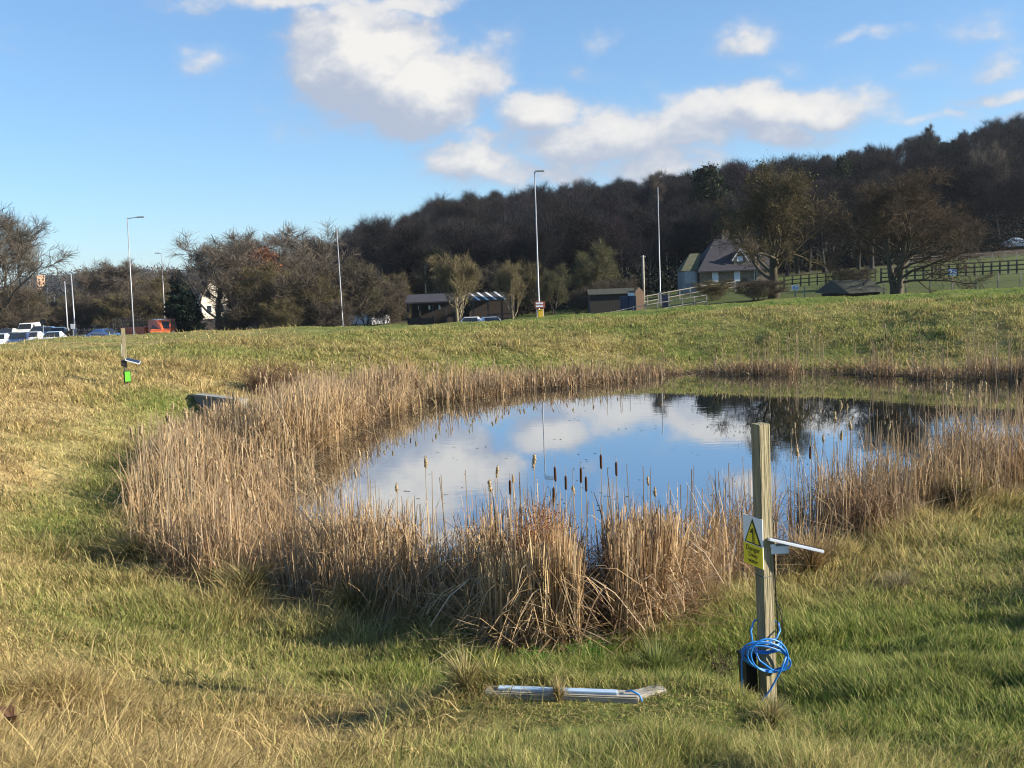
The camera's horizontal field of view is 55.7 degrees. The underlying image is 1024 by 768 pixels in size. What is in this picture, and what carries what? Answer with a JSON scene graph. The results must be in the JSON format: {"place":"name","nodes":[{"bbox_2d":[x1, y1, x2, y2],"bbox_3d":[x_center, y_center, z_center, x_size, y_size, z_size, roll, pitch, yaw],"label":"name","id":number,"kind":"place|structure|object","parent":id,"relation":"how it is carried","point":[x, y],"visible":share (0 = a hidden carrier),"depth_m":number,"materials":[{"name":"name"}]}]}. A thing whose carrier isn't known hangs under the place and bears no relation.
{"place":"outdoors","nodes":[
{"label":"outdoors","id":0,"kind":"place"},
{"bbox_2d":[69,315,146,336],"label":"road","id":1,"kind":"structure","parent":0,"point":[82,334],"depth_m":152.13,"materials":[{"name":"asphalt"}]},
{"bbox_2d":[5,332,29,342],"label":"road car","id":2,"kind":"object","parent":1,"relation":"on","point":[17,336],"visible":0.33,"depth_m":88.24,"materials":[{"name":"blue paint"}]},
{"bbox_2d":[17,322,40,331],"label":"parked van","id":3,"kind":"object","parent":1,"relation":"on","point":[25,327],"visible":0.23,"depth_m":126.35,"materials":[{"name":"white paint"}]},
{"bbox_2d":[83,328,125,336],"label":"road car","id":4,"kind":"object","parent":1,"relation":"on","point":[100,332],"visible":0.3,"depth_m":89.39,"materials":[{"name":"blue paint"}]},
{"bbox_2d":[112,317,174,334],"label":"tipper lorry","id":5,"kind":"object","parent":1,"relation":"on","point":[143,328],"visible":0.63,"depth_m":91.08,"materials":[{"name":"orange paint"}]},
{"bbox_2d":[150,319,176,332],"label":"parked van","id":6,"kind":"object","parent":1,"relation":"on","point":[168,324],"visible":0.31,"depth_m":90.49,"materials":[{"name":"orange paint"}]},
{"bbox_2d":[0,150,1023,767],"bbox_3d":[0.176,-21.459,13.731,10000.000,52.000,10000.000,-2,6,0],"label":"ground","id":7,"kind":"structure","parent":0,"point":[818,278],"depth_m":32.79,"materials":[{"name":"plant"}]},
{"bbox_2d":[0,703,24,729],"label":"dead dock","id":8,"kind":"object","parent":7,"relation":"on","point":[12,716],"visible":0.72,"depth_m":5.55,"materials":[{"name":"brown plant"}]},
{"bbox_2d":[0,284,63,329],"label":"roadside shrub","id":9,"kind":"object","parent":7,"relation":"on","point":[8,319],"visible":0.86,"depth_m":129.21,"materials":[{"name":"brown plant"}]},
{"bbox_2d":[0,286,64,328],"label":"roadside shrub","id":10,"kind":"object","parent":7,"relation":"on","point":[14,313],"visible":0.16,"depth_m":134.07,"materials":[{"name":"brown plant"}]},
{"bbox_2d":[0,201,77,320],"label":"bare tree","id":11,"kind":"object","parent":7,"relation":"on","point":[15,241],"visible":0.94,"depth_m":127.31,"materials":[{"name":"brown plant"}]},
{"bbox_2d":[39,306,78,332],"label":"belt tree","id":12,"kind":"object","parent":7,"relation":"on","point":[52,322],"visible":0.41,"depth_m":143.59,"materials":[{"name":"brown plant"}]},
{"bbox_2d":[54,287,125,333],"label":"belt tree","id":13,"kind":"object","parent":7,"relation":"on","point":[87,309],"visible":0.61,"depth_m":139.70,"materials":[{"name":"brown plant"}]},
{"bbox_2d":[58,257,134,327],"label":"belt tree","id":14,"kind":"object","parent":7,"relation":"on","point":[83,282],"visible":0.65,"depth_m":146.29,"materials":[{"name":"brown plant"}]},
{"bbox_2d":[90,290,144,330],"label":"belt tree","id":15,"kind":"object","parent":7,"relation":"on","point":[114,309],"visible":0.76,"depth_m":136.03,"materials":[{"name":"brown plant"}]},
{"bbox_2d":[84,255,164,296],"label":"belt tree","id":16,"kind":"object","parent":7,"relation":"on","point":[120,273],"visible":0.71,"depth_m":146.61,"materials":[{"name":"brown plant"}]},
{"bbox_2d":[91,531,160,561],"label":"rush tuft","id":17,"kind":"object","parent":7,"relation":"on","point":[131,547],"visible":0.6,"depth_m":12.21,"materials":[{"name":"green plant"}]},
{"bbox_2d":[93,284,164,329],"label":"belt tree","id":18,"kind":"object","parent":7,"relation":"on","point":[147,294],"visible":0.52,"depth_m":137.60,"materials":[{"name":"brown plant"}]},
{"bbox_2d":[121,328,140,386],"bbox_3d":[-9.667,-0.571,24.573,0.459,1.698,0.336,-3,6,-20],"label":"warning post","id":19,"kind":"object","parent":7,"relation":"on","point":[127,375],"visible":0.91,"depth_m":24.45,"materials":[{"name":"brown wood"}]},
{"bbox_2d":[127,216,144,334],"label":"street lamp","id":20,"kind":"object","parent":7,"relation":"on","point":[130,269],"visible":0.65,"depth_m":83.26,"materials":[{"name":"metal"}]},
{"bbox_2d":[131,290,182,325],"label":"belt tree","id":21,"kind":"object","parent":7,"relation":"on","point":[158,307],"visible":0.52,"depth_m":137.83,"materials":[{"name":"brown plant"}]},
{"bbox_2d":[125,275,203,318],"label":"belt tree","id":22,"kind":"object","parent":7,"relation":"on","point":[156,282],"visible":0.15,"depth_m":147.78,"materials":[{"name":"brown plant"}]},
{"bbox_2d":[162,269,201,331],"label":"conifer","id":23,"kind":"object","parent":7,"relation":"on","point":[179,312],"visible":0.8,"depth_m":103.08,"materials":[{"name":"green plant"}]},
{"bbox_2d":[9,262,381,304],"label":"trees","id":24,"kind":"object","parent":7,"relation":"on","point":[53,286],"visible":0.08,"depth_m":699.55,"materials":[{"name":"plant"}]},
{"bbox_2d":[188,289,207,330],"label":"conifer","id":25,"kind":"object","parent":7,"relation":"on","point":[199,314],"visible":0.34,"depth_m":106.26,"materials":[{"name":"green plant"}]},
{"bbox_2d":[159,406,252,430],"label":"withered bush","id":26,"kind":"object","parent":7,"relation":"on","point":[211,414],"visible":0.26,"depth_m":21.68,"materials":[{"name":"brown plant"}]},
{"bbox_2d":[187,279,227,318],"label":"gabled house","id":27,"kind":"structure","parent":7,"relation":"on","point":[204,303],"depth_m":183.42,"materials":[{"name":"paint"}]},
{"bbox_2d":[144,228,281,328],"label":"bare tree","id":28,"kind":"object","parent":7,"relation":"on","point":[220,262],"visible":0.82,"depth_m":93.82,"materials":[{"name":"brown plant"}]},
{"bbox_2d":[189,393,247,414],"bbox_3d":[-7.776,0.830,24.732,0.479,1.177,3.761,-8,8,-41],"label":"outlet headwall","id":29,"kind":"object","parent":7,"relation":"on","point":[199,398],"visible":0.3,"depth_m":24.24,"materials":[{"name":"concrete"}]},
{"bbox_2d":[195,269,285,330],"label":"thicket shrub","id":30,"kind":"object","parent":7,"relation":"on","point":[220,289],"visible":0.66,"depth_m":90.30,"materials":[{"name":"brown plant"}]},
{"bbox_2d":[209,554,283,593],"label":"rush tuft","id":31,"kind":"object","parent":7,"relation":"on","point":[256,576],"visible":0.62,"depth_m":10.74,"materials":[{"name":"green plant"}]},
{"bbox_2d":[227,241,287,327],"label":"copper tree","id":32,"kind":"object","parent":7,"relation":"on","point":[265,254],"visible":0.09,"depth_m":97.89,"materials":[{"name":"brown plant"}]},
{"bbox_2d":[226,361,294,394],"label":"withered bush","id":33,"kind":"object","parent":7,"relation":"on","point":[254,382],"visible":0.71,"depth_m":27.18,"materials":[{"name":"brown plant"}]},
{"bbox_2d":[222,254,315,328],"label":"thicket shrub","id":34,"kind":"object","parent":7,"relation":"on","point":[268,270],"visible":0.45,"depth_m":90.46,"materials":[{"name":"brown plant"}]},
{"bbox_2d":[208,226,337,327],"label":"bare tree","id":35,"kind":"object","parent":7,"relation":"on","point":[268,244],"visible":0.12,"depth_m":109.56,"materials":[{"name":"brown plant"}]},
{"bbox_2d":[256,294,303,328],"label":"thicket shrub","id":36,"kind":"object","parent":7,"relation":"on","point":[279,315],"visible":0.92,"depth_m":88.91,"materials":[{"name":"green plant"}]},
{"bbox_2d":[241,263,332,327],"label":"thicket shrub","id":37,"kind":"object","parent":7,"relation":"on","point":[286,284],"visible":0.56,"depth_m":90.76,"materials":[{"name":"brown plant"}]},
{"bbox_2d":[256,359,320,389],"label":"withered bush","id":38,"kind":"object","parent":7,"relation":"on","point":[294,373],"visible":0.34,"depth_m":27.80,"materials":[{"name":"brown plant"}]},
{"bbox_2d":[263,244,323,298],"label":"bare tree","id":39,"kind":"object","parent":7,"relation":"on","point":[290,263],"visible":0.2,"depth_m":104.79,"materials":[{"name":"brown plant"}]},
{"bbox_2d":[259,218,365,325],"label":"bare tree","id":40,"kind":"object","parent":7,"relation":"on","point":[312,249],"visible":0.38,"depth_m":116.12,"materials":[{"name":"brown plant"}]},
{"bbox_2d":[291,268,346,325],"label":"thicket shrub","id":41,"kind":"object","parent":7,"relation":"on","point":[329,297],"visible":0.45,"depth_m":92.42,"materials":[{"name":"brown plant"}]},
{"bbox_2d":[303,298,357,326],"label":"thicket shrub","id":42,"kind":"object","parent":7,"relation":"on","point":[335,312],"visible":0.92,"depth_m":90.11,"materials":[{"name":"brown plant"}]},
{"bbox_2d":[296,253,393,326],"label":"thicket shrub","id":43,"kind":"object","parent":7,"relation":"on","point":[352,287],"visible":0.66,"depth_m":96.50,"materials":[{"name":"brown plant"}]},
{"bbox_2d":[306,568,394,618],"bbox_3d":[-1.627,2.220,9.968,0.934,0.559,0.968,-2,6,0],"label":"rush tuft","id":44,"kind":"object","parent":7,"relation":"on","point":[349,598],"visible":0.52,"depth_m":9.90,"materials":[{"name":"green plant"}]},
{"bbox_2d":[334,257,385,325],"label":"thicket shrub","id":45,"kind":"object","parent":7,"relation":"on","point":[369,288],"visible":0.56,"depth_m":97.31,"materials":[{"name":"brown plant"}]},
{"bbox_2d":[362,274,410,325],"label":"thicket shrub","id":46,"kind":"object","parent":7,"relation":"on","point":[400,298],"visible":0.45,"depth_m":102.85,"materials":[{"name":"brown plant"}]},
{"bbox_2d":[380,271,411,322],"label":"thicket shrub","id":47,"kind":"object","parent":7,"relation":"on","point":[395,279],"visible":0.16,"depth_m":111.26,"materials":[{"name":"brown plant"}]},
{"bbox_2d":[392,273,445,314],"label":"thicket shrub","id":48,"kind":"object","parent":7,"relation":"on","point":[417,283],"visible":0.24,"depth_m":119.99,"materials":[{"name":"brown plant"}]},
{"bbox_2d":[405,293,461,324],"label":"open shed","id":49,"kind":"structure","parent":7,"relation":"on","point":[428,309],"depth_m":97.37,"materials":[{"name":"brown wood"}]},
{"bbox_2d":[426,250,484,321],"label":"bare tree","id":50,"kind":"object","parent":7,"relation":"on","point":[459,278],"visible":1,"depth_m":81.03,"materials":[{"name":"brown plant"}]},
{"bbox_2d":[422,633,504,695],"bbox_3d":[-0.310,1.823,6.175,0.585,0.343,0.566,-5,7,-21],"label":"rush tuft","id":51,"kind":"object","parent":7,"relation":"on","point":[457,672],"visible":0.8,"depth_m":6.16,"materials":[{"name":"beige plant"}]},
{"bbox_2d":[466,647,513,687],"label":"iris clump","id":52,"kind":"object","parent":7,"relation":"on","point":[495,665],"visible":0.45,"depth_m":6.32,"materials":[{"name":"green plant"}]},
{"bbox_2d":[465,292,515,320],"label":"striped shelter","id":53,"kind":"object","parent":7,"relation":"on","point":[485,304],"visible":0.69,"depth_m":94.64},
{"bbox_2d":[462,257,521,310],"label":"bush","id":54,"kind":"object","parent":7,"relation":"on","point":[487,281],"visible":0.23,"depth_m":116.04,"materials":[{"name":"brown plant"}]},
{"bbox_2d":[489,259,530,319],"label":"bare tree","id":55,"kind":"object","parent":7,"relation":"on","point":[509,282],"visible":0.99,"depth_m":91.40,"materials":[{"name":"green plant"}]},
{"bbox_2d":[512,256,553,313],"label":"bush","id":56,"kind":"object","parent":7,"relation":"on","point":[527,273],"visible":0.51,"depth_m":114.27,"materials":[{"name":"green plant"}]},
{"bbox_2d":[508,640,561,664],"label":"rush tuft","id":57,"kind":"object","parent":7,"relation":"on","point":[544,655],"visible":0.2,"depth_m":8.39,"materials":[{"name":"green plant"}]},
{"bbox_2d":[534,170,543,308],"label":"street lamp","id":58,"kind":"object","parent":7,"relation":"on","point":[536,232],"visible":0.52,"depth_m":67.23,"materials":[{"name":"metal"}]},
{"bbox_2d":[492,491,586,582],"bbox_3d":[0.314,1.737,9.274,0.902,1.571,0.955,1,7,28],"label":"withered bush","id":59,"kind":"object","parent":7,"relation":"on","point":[542,517],"visible":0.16,"depth_m":9.18,"materials":[{"name":"beige plant"}]},
{"bbox_2d":[65,328,1023,666],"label":"reed bed","id":60,"kind":"object","parent":7,"relation":"on","point":[641,570],"visible":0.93,"depth_m":12.09,"materials":[{"name":"plant"}]},
{"bbox_2d":[537,263,574,313],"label":"bush","id":61,"kind":"object","parent":7,"relation":"on","point":[550,280],"visible":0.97,"depth_m":111.16,"materials":[{"name":"green plant"}]},
{"bbox_2d":[543,670,571,701],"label":"rush tuft","id":62,"kind":"object","parent":7,"relation":"on","point":[557,692],"visible":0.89,"depth_m":5.98,"materials":[{"name":"beige plant"}]},
{"bbox_2d":[484,685,638,703],"bbox_3d":[0.306,1.964,6.048,0.963,0.100,0.110,-1,6,10],"label":"timber sleeper","id":63,"kind":"object","parent":7,"relation":"on","point":[622,696],"visible":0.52,"depth_m":5.98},
{"bbox_2d":[498,685,616,694],"bbox_3d":[0.281,1.908,6.035,0.746,0.018,0.050,-1,6,10],"label":"pale blue strip","id":64,"kind":"object","parent":63,"relation":"on","point":[578,690],"visible":0.9,"depth_m":6.02,"materials":[{"name":"plastic"}]},
{"bbox_2d":[565,285,594,313],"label":"bush","id":65,"kind":"object","parent":7,"relation":"on","point":[581,301],"visible":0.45,"depth_m":92.95,"materials":[{"name":"green plant"}]},
{"bbox_2d":[561,237,622,294],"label":"domed tree","id":66,"kind":"object","parent":7,"relation":"on","point":[602,258],"visible":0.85,"depth_m":96.25,"materials":[{"name":"green plant"}]},
{"bbox_2d":[562,633,623,664],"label":"rush tuft","id":67,"kind":"object","parent":7,"relation":"on","point":[593,647],"visible":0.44,"depth_m":8.50,"materials":[{"name":"green plant"}]},
{"bbox_2d":[575,530,611,616],"bbox_3d":[0.750,1.975,9.872,0.853,1.019,0.842,-2,6,0],"label":"withered bush","id":68,"kind":"object","parent":7,"relation":"on","point":[588,567],"visible":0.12,"depth_m":9.85,"materials":[{"name":"brown plant"}]},
{"bbox_2d":[586,287,643,313],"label":"timber hut","id":69,"kind":"object","parent":7,"relation":"on","point":[603,300],"visible":0.76,"depth_m":83.77,"materials":[{"name":"brown wood"}]},
{"bbox_2d":[585,274,645,300],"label":"bush","id":70,"kind":"object","parent":7,"relation":"on","point":[600,284],"visible":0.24,"depth_m":90.94,"materials":[{"name":"brown plant"}]},
{"bbox_2d":[620,293,635,310],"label":"blue container","id":71,"kind":"object","parent":7,"relation":"on","point":[629,301],"visible":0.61,"depth_m":75.46,"materials":[{"name":"metal"}]},
{"bbox_2d":[635,684,666,699],"bbox_3d":[0.854,1.958,6.055,0.220,0.100,0.100,-5,7,-24],"label":"timber block","id":72,"kind":"object","parent":7,"relation":"on","point":[647,692],"depth_m":6.03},
{"bbox_2d":[645,168,668,255],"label":"slender tree","id":73,"kind":"object","parent":7,"relation":"on","point":[652,183],"visible":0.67,"depth_m":148.68,"materials":[{"name":"brown plant"}]},
{"bbox_2d":[613,626,703,674],"bbox_3d":[1.195,2.286,8.081,0.843,0.435,0.834,-2,6,0],"label":"rush tuft","id":74,"kind":"object","parent":7,"relation":"on","point":[655,656],"visible":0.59,"depth_m":8.08,"materials":[{"name":"green plant"}]},
{"bbox_2d":[611,294,706,311],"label":"rail fence","id":75,"kind":"object","parent":7,"relation":"on","point":[669,301],"visible":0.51,"depth_m":71.25,"materials":[{"name":"wood"}]},
{"bbox_2d":[304,111,1023,318],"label":"woodland","id":76,"kind":"object","parent":7,"relation":"on","point":[571,221],"visible":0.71,"depth_m":141.96,"materials":[{"name":"plant"}]},
{"bbox_2d":[644,281,735,305],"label":"rail fence","id":77,"kind":"object","parent":7,"relation":"on","point":[668,292],"visible":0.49,"depth_m":88.80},
{"bbox_2d":[672,552,713,616],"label":"withered bush","id":78,"kind":"object","parent":7,"relation":"on","point":[691,586],"visible":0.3,"depth_m":9.50,"materials":[{"name":"brown plant"}]},
{"bbox_2d":[683,278,734,300],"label":"bush","id":79,"kind":"object","parent":7,"relation":"on","point":[711,289],"visible":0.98,"depth_m":79.29,"materials":[{"name":"brown plant"}]},
{"bbox_2d":[687,161,734,209],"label":"ivy clad tree","id":80,"kind":"object","parent":7,"relation":"on","point":[707,181],"visible":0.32,"depth_m":147.89,"materials":[{"name":"green plant"}]},
{"bbox_2d":[683,569,747,610],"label":"rush tuft","id":81,"kind":"object","parent":7,"relation":"on","point":[708,589],"visible":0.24,"depth_m":9.81,"materials":[{"name":"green plant"}]},
{"bbox_2d":[705,640,736,675],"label":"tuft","id":82,"kind":"object","parent":7,"relation":"on","point":[720,662],"visible":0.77,"depth_m":7.49,"materials":[{"name":"green plant"}]},
{"bbox_2d":[677,230,769,294],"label":"stone house","id":83,"kind":"structure","parent":7,"relation":"on","point":[709,263],"depth_m":99.86,"materials":[{"name":"grey stone"}]},
{"bbox_2d":[684,271,695,283],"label":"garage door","id":84,"kind":"structure","parent":83,"relation":"in","point":[689,276],"depth_m":99.93,"materials":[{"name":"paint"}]},
{"bbox_2d":[727,278,792,300],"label":"bush","id":85,"kind":"object","parent":7,"relation":"on","point":[754,287],"visible":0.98,"depth_m":72.09,"materials":[{"name":"brown plant"}]},
{"bbox_2d":[740,691,806,728],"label":"rush tuft","id":86,"kind":"object","parent":7,"relation":"on","point":[775,711],"visible":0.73,"depth_m":5.74,"materials":[{"name":"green plant"}]},
{"bbox_2d":[701,149,853,298],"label":"oak tree","id":87,"kind":"object","parent":7,"relation":"on","point":[791,200],"visible":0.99,"depth_m":71.52,"materials":[{"name":"brown plant"}]},
{"bbox_2d":[743,422,823,704],"bbox_3d":[1.810,1.371,6.449,0.500,2.255,0.193,-2,6,5],"label":"warning post","id":88,"kind":"object","parent":7,"relation":"on","point":[761,549],"visible":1,"depth_m":6.39,"materials":[{"name":"brown wood"}]},
{"bbox_2d":[737,649,757,693],"bbox_3d":[1.602,1.952,6.570,0.095,0.290,0.115,-8,8,-19],"label":"ribbed box","id":89,"kind":"object","parent":88,"relation":"attached to","point":[750,677],"visible":0.59,"depth_m":6.53,"materials":[{"name":"black plastic"}]},
{"bbox_2d":[741,619,790,699],"bbox_3d":[1.668,1.886,6.458,0.333,0.607,0.223,-6,7,-28],"label":"hose coil","id":90,"kind":"object","parent":88,"relation":"attached to","point":[757,644],"visible":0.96,"depth_m":6.41,"materials":[{"name":"plastic"}]},
{"bbox_2d":[776,524,855,573],"bbox_3d":[3.418,1.919,11.058,1.070,0.574,0.975,-2,6,0],"label":"rush tuft","id":91,"kind":"object","parent":7,"relation":"on","point":[812,556],"visible":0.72,"depth_m":11.03,"materials":[{"name":"beige plant"}]},
{"bbox_2d":[783,268,875,286],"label":"rail fence","id":92,"kind":"object","parent":7,"relation":"on","point":[808,278],"visible":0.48,"depth_m":86.99,"materials":[{"name":"wood"}]},
{"bbox_2d":[822,152,853,242],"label":"ivy clad tree","id":93,"kind":"object","parent":7,"relation":"on","point":[843,168],"visible":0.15,"depth_m":161.60,"materials":[{"name":"green plant"}]},
{"bbox_2d":[815,279,885,296],"bbox_3d":[21.084,-5.634,60.235,3.657,1.694,2.800,-2,6,0],"label":"field shelter","id":94,"kind":"object","parent":7,"relation":"on","point":[856,287],"visible":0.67,"depth_m":59.64,"materials":[{"name":"grey fabric"}]},
{"bbox_2d":[830,266,877,281],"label":"bush","id":95,"kind":"object","parent":7,"relation":"on","point":[868,269],"visible":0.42,"depth_m":76.77,"materials":[{"name":"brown plant"}]},
{"bbox_2d":[828,482,918,537],"bbox_3d":[4.642,1.662,12.454,1.020,0.739,0.926,-2,6,0],"label":"withered bush","id":96,"kind":"object","parent":7,"relation":"on","point":[873,512],"visible":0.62,"depth_m":12.42,"materials":[{"name":"brown plant"}]},
{"bbox_2d":[866,566,925,590],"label":"rush tuft","id":97,"kind":"object","parent":7,"relation":"on","point":[901,582],"visible":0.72,"depth_m":9.98,"materials":[{"name":"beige plant"}]},
{"bbox_2d":[799,161,1021,296],"bbox_3d":[24.923,-9.438,62.930,12.665,9.638,13.350,-3,6,-3],"label":"spreading tree","id":98,"kind":"object","parent":7,"relation":"on","point":[904,195],"visible":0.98,"depth_m":60.97,"materials":[{"name":"brown plant"}]},
{"bbox_2d":[804,271,1023,297],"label":"rail fence","id":99,"kind":"object","parent":7,"relation":"on","point":[998,281],"visible":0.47,"depth_m":64.14,"materials":[{"name":"wood"}]},
{"bbox_2d":[880,259,1023,281],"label":"rail fence","id":100,"kind":"object","parent":7,"relation":"on","point":[1008,265],"visible":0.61,"depth_m":81.05,"materials":[{"name":"wood"}]},
{"bbox_2d":[923,471,1004,511],"bbox_3d":[6.205,1.529,13.430,1.044,0.605,1.006,2,8,34],"label":"withered bush","id":101,"kind":"object","parent":7,"relation":"on","point":[966,491],"visible":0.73,"depth_m":13.37,"materials":[{"name":"brown plant"}]},
{"bbox_2d":[930,465,1008,502],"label":"rush tuft","id":102,"kind":"object","parent":7,"relation":"on","point":[970,485],"visible":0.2,"depth_m":13.59,"materials":[{"name":"beige plant"}]},
{"bbox_2d":[964,139,1012,225],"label":"bare tree","id":103,"kind":"object","parent":7,"relation":"on","point":[992,156],"visible":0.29,"depth_m":160.67,"materials":[{"name":"brown plant"}]},
{"bbox_2d":[0,0,1023,285],"label":"sky","id":104,"kind":"structure","parent":0,"point":[203,117],"materials":[{"name":"blue"}]},
{"bbox_2d":[271,374,1023,596],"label":"pond water","id":105,"kind":"structure","parent":0,"point":[704,428],"depth_m":20.86,"materials":[{"name":"blue liquid"}]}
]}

